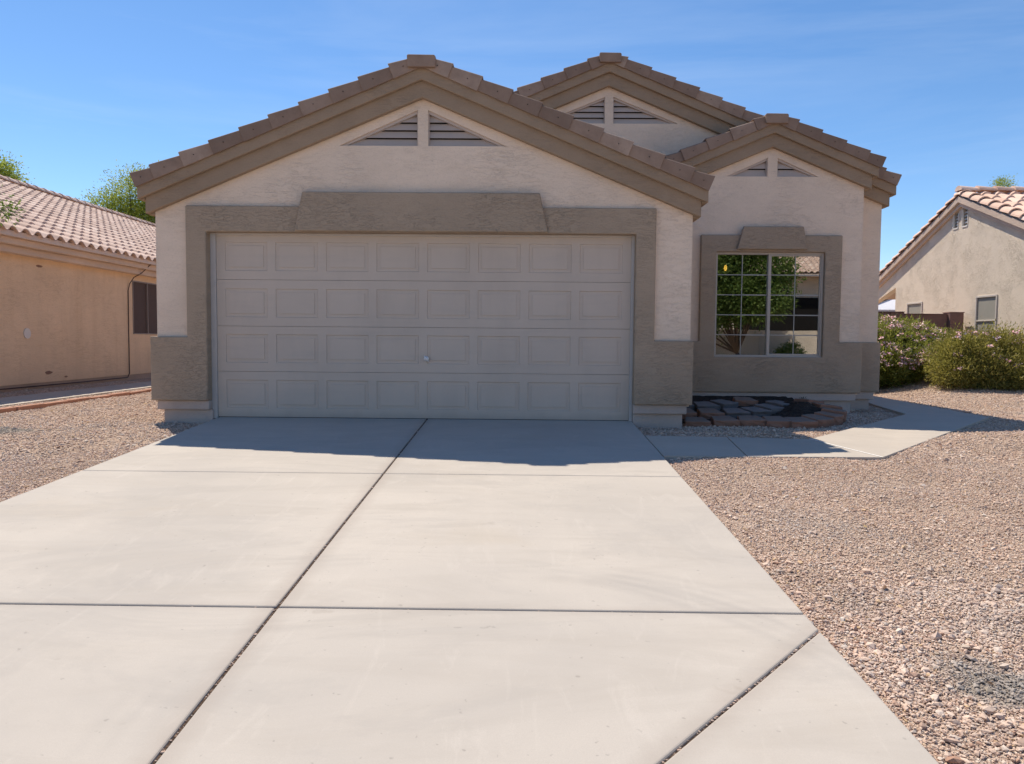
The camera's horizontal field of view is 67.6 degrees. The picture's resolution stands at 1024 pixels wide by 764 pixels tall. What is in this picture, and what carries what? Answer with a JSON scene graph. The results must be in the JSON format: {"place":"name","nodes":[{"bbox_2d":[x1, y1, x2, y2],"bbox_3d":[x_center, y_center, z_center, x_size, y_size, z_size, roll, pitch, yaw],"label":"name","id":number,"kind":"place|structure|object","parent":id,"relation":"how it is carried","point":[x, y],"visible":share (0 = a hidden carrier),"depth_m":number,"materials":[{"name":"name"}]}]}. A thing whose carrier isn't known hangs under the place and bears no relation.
{"place":"outdoors","nodes":[
{"label":"outdoors","id":0,"kind":"place"},
{"bbox_2d":[0,381,150,406],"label":"side path","id":1,"kind":"structure","parent":0,"point":[31,398],"depth_m":13.28,"materials":[{"name":"concrete"}]},
{"bbox_2d":[0,417,938,763],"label":"driveway","id":2,"kind":"structure","parent":0,"point":[142,583],"depth_m":3.46,"materials":[{"name":"concrete"}]},
{"bbox_2d":[152,420,816,763],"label":"joint filler","id":3,"kind":"object","parent":2,"relation":"in","point":[212,689],"visible":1,"depth_m":2.95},
{"bbox_2d":[10,430,818,762],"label":"joint crumbs","id":4,"kind":"object","parent":3,"relation":"on","point":[326,546],"visible":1,"depth_m":3.03,"materials":[{"name":"stone"}]},
{"bbox_2d":[0,378,1023,763],"bbox_3d":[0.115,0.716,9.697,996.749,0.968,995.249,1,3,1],"label":"ground","id":5,"kind":"structure","parent":0,"point":[96,446],"depth_m":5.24,"materials":[{"name":"beige gravel"}]},
{"bbox_2d":[0,184,26,227],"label":"young tree","id":6,"kind":"object","parent":5,"relation":"on","point":[3,208],"visible":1,"depth_m":12.02,"materials":[{"name":"green plant"}]},
{"bbox_2d":[0,150,34,184],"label":"ash tree","id":7,"kind":"object","parent":5,"relation":"on","point":[8,169],"visible":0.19,"depth_m":38.09,"materials":[{"name":"green plant"}]},
{"bbox_2d":[0,388,150,412],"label":"garden kerb","id":8,"kind":"structure","parent":5,"relation":"on","point":[24,407],"depth_m":11.51,"materials":[{"name":"concrete"}]},
{"bbox_2d":[0,175,156,392],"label":"orange house","id":9,"kind":"structure","parent":5,"relation":"on","point":[78,293],"depth_m":15.60,"materials":[{"name":"paint"}]},
{"bbox_2d":[132,280,156,333],"bbox_3d":[-8.719,-1.754,18.270,0.054,1.230,1.400,1,3,1],"label":"window","id":10,"kind":"structure","parent":9,"relation":"in","point":[144,295],"depth_m":18.17,"materials":[{"name":"glass"}]},
{"bbox_2d":[75,160,158,222],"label":"mesquite tree","id":11,"kind":"object","parent":5,"relation":"on","point":[134,208],"visible":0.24,"depth_m":41.35,"materials":[{"name":"green plant"}]},
{"bbox_2d":[129,52,901,427],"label":"stucco house","id":12,"kind":"structure","parent":5,"relation":"on","point":[417,236],"depth_m":9.01,"materials":[{"name":"beige paint"}]},
{"bbox_2d":[210,233,634,421],"bbox_3d":[-1.066,-0.647,9.031,4.986,2.213,0.111,1,3,1],"label":"garage door","id":13,"kind":"structure","parent":12,"relation":"in","point":[391,326],"depth_m":9.03,"materials":[{"name":"metal"}]},
{"bbox_2d":[714,252,823,356],"bbox_3d":[3.754,-1.129,11.216,1.594,1.546,0.080,1,3,1],"label":"window","id":14,"kind":"structure","parent":12,"relation":"in","point":[821,261],"depth_m":11.21,"materials":[{"name":"white glass"}]},
{"bbox_2d":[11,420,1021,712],"bbox_3d":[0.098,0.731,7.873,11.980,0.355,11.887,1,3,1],"label":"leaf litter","id":15,"kind":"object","parent":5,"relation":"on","point":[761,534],"visible":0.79,"depth_m":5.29,"materials":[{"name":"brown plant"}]},
{"bbox_2d":[682,408,696,418],"bbox_3d":[2.178,0.430,9.754,0.320,0.146,0.315,0,10,5],"label":"edging block","id":16,"kind":"object","parent":5,"relation":"on","point":[690,412],"depth_m":9.60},
{"bbox_2d":[684,417,710,426],"bbox_3d":[2.232,0.518,9.285,0.318,0.146,0.314,0,8,4],"label":"edging block","id":17,"kind":"object","parent":5,"relation":"on","point":[695,421],"depth_m":9.14,"materials":[{"name":"brown stone"}]},
{"bbox_2d":[693,401,720,410],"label":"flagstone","id":18,"kind":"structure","parent":5,"relation":"on","point":[703,404],"depth_m":10.10,"materials":[{"name":"grey stone"}]},
{"bbox_2d":[697,408,724,418],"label":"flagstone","id":19,"kind":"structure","parent":5,"relation":"on","point":[706,413],"depth_m":9.63,"materials":[{"name":"grey stone"}]},
{"bbox_2d":[710,399,738,408],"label":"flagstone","id":20,"kind":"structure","parent":5,"relation":"on","point":[722,403],"depth_m":10.31,"materials":[{"name":"grey stone"}]},
{"bbox_2d":[711,415,739,426],"bbox_3d":[2.576,0.505,9.306,0.319,0.146,0.310,0,9,-1],"label":"edging block","id":21,"kind":"object","parent":5,"relation":"on","point":[725,421],"depth_m":9.16,"materials":[{"name":"brown stone"}]},
{"bbox_2d":[722,408,750,417],"bbox_3d":[2.849,0.429,9.788,0.321,0.146,0.312,-1,9,-5],"label":"edging block","id":22,"kind":"object","parent":5,"relation":"on","point":[734,412],"depth_m":9.66,"materials":[{"name":"grey stone"}]},
{"bbox_2d":[682,395,820,421],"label":"soil","id":23,"kind":"structure","parent":5,"relation":"on","point":[795,409],"depth_m":10.22,"materials":[{"name":"brown soil"}]},
{"bbox_2d":[733,397,757,405],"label":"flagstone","id":24,"kind":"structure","parent":23,"relation":"on","point":[745,401],"depth_m":10.46,"materials":[{"name":"stone"}]},
{"bbox_2d":[765,400,789,405],"bbox_3d":[3.632,0.339,10.396,0.329,0.146,0.309,-3,11,-39],"label":"edging block","id":25,"kind":"object","parent":23,"relation":"on","point":[776,402],"depth_m":10.32,"materials":[{"name":"grey stone"}]},
{"bbox_2d":[794,398,823,403],"bbox_3d":[4.097,0.314,10.600,0.312,0.146,0.333,6,-1,-34],"label":"edging block","id":26,"kind":"object","parent":23,"relation":"on","point":[806,400],"depth_m":10.49,"materials":[{"name":"stone"}]},
{"bbox_2d":[737,415,766,426],"bbox_3d":[2.912,0.504,9.358,0.333,0.146,0.316,1,9,3],"label":"edging block","id":27,"kind":"object","parent":5,"relation":"on","point":[750,420],"depth_m":9.22,"materials":[{"name":"brown stone"}]},
{"bbox_2d":[740,406,771,416],"bbox_3d":[3.145,0.416,9.903,0.332,0.147,0.315,-1,10,-27],"label":"edging block","id":28,"kind":"object","parent":5,"relation":"on","point":[757,411],"depth_m":9.80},
{"bbox_2d":[754,403,783,413],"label":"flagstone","id":29,"kind":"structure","parent":5,"relation":"on","point":[775,409],"depth_m":10.04,"materials":[{"name":"grey stone"}]},
{"bbox_2d":[784,417,817,428],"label":"edging block","id":30,"kind":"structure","parent":5,"relation":"on","point":[801,422],"depth_m":9.17,"materials":[{"name":"brown stone"}]},
{"bbox_2d":[801,414,833,427],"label":"edging block","id":31,"kind":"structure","parent":5,"relation":"on","point":[824,421],"depth_m":9.34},
{"bbox_2d":[812,402,842,409],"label":"edging block","id":32,"kind":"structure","parent":5,"relation":"on","point":[820,405],"depth_m":10.14,"materials":[{"name":"stone"}]},
{"bbox_2d":[814,411,843,424],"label":"edging block","id":33,"kind":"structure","parent":5,"relation":"on","point":[838,419],"depth_m":9.56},
{"bbox_2d":[821,407,846,421],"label":"edging block","id":34,"kind":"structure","parent":5,"relation":"on","point":[835,411],"depth_m":9.82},
{"bbox_2d":[878,299,894,310],"bbox_3d":[13.541,-1.762,25.852,4.423,2.796,2.419,1,3,1],"label":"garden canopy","id":35,"kind":"object","parent":5,"relation":"on","point":[886,305],"depth_m":24.88,"materials":[{"name":"fabric"}]},
{"bbox_2d":[877,310,959,388],"bbox_3d":[8.072,-0.679,16.154,3.366,1.727,2.703,1,3,1],"label":"flowering bush","id":36,"kind":"object","parent":5,"relation":"on","point":[903,342],"visible":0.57,"depth_m":15.50,"materials":[{"name":"green plant"}]},
{"bbox_2d":[878,311,964,376],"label":"block wall","id":37,"kind":"structure","parent":5,"relation":"on","point":[950,319],"depth_m":17.92,"materials":[{"name":"brown concrete"}]},
{"bbox_2d":[878,186,1023,344],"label":"cream house","id":38,"kind":"structure","parent":5,"relation":"on","point":[962,250],"depth_m":17.90,"materials":[{"name":"paint"}]},
{"bbox_2d":[906,302,922,313],"bbox_3d":[10.676,-1.744,20.284,0.050,0.730,0.785,1,3,1],"label":"window","id":39,"kind":"structure","parent":38,"relation":"in","point":[915,307],"depth_m":20.25,"materials":[{"name":"grey glass"}]},
{"bbox_2d":[974,294,997,339],"bbox_3d":[10.634,-1.423,17.155,0.050,1.035,0.790,1,3,1],"label":"window","id":40,"kind":"structure","parent":38,"relation":"in","point":[986,305],"depth_m":17.18,"materials":[{"name":"grey glass"}]},
{"bbox_2d":[920,318,1023,390],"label":"flowering bush","id":41,"kind":"object","parent":5,"relation":"on","point":[978,360],"visible":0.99,"depth_m":14.15,"materials":[{"name":"green plant"}]},
{"bbox_2d":[989,175,1017,186],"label":"palo verde tree","id":42,"kind":"object","parent":5,"relation":"on","point":[999,182],"visible":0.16,"depth_m":48.68,"materials":[{"name":"green plant"}]},
{"bbox_2d":[0,0,1023,269],"label":"sky","id":43,"kind":"structure","parent":0,"point":[933,88],"materials":[{"name":"blue"}]},
{"bbox_2d":[762,416,790,427],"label":"edging block","id":44,"kind":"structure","parent":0,"point":[777,421],"depth_m":9.18,"materials":[{"name":"brown stone"}]},
{"bbox_2d":[645,396,988,459],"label":"path","id":45,"kind":"structure","parent":0,"point":[913,425],"depth_m":7.89,"materials":[{"name":"concrete"}]},
{"bbox_2d":[811,439,881,456],"bbox_3d":[3.255,0.641,7.507,0.018,0.047,0.968,-1,3,-20],"label":"path joint seal","id":46,"kind":"object","parent":45,"relation":"on","point":[844,447],"visible":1,"depth_m":7.55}
]}

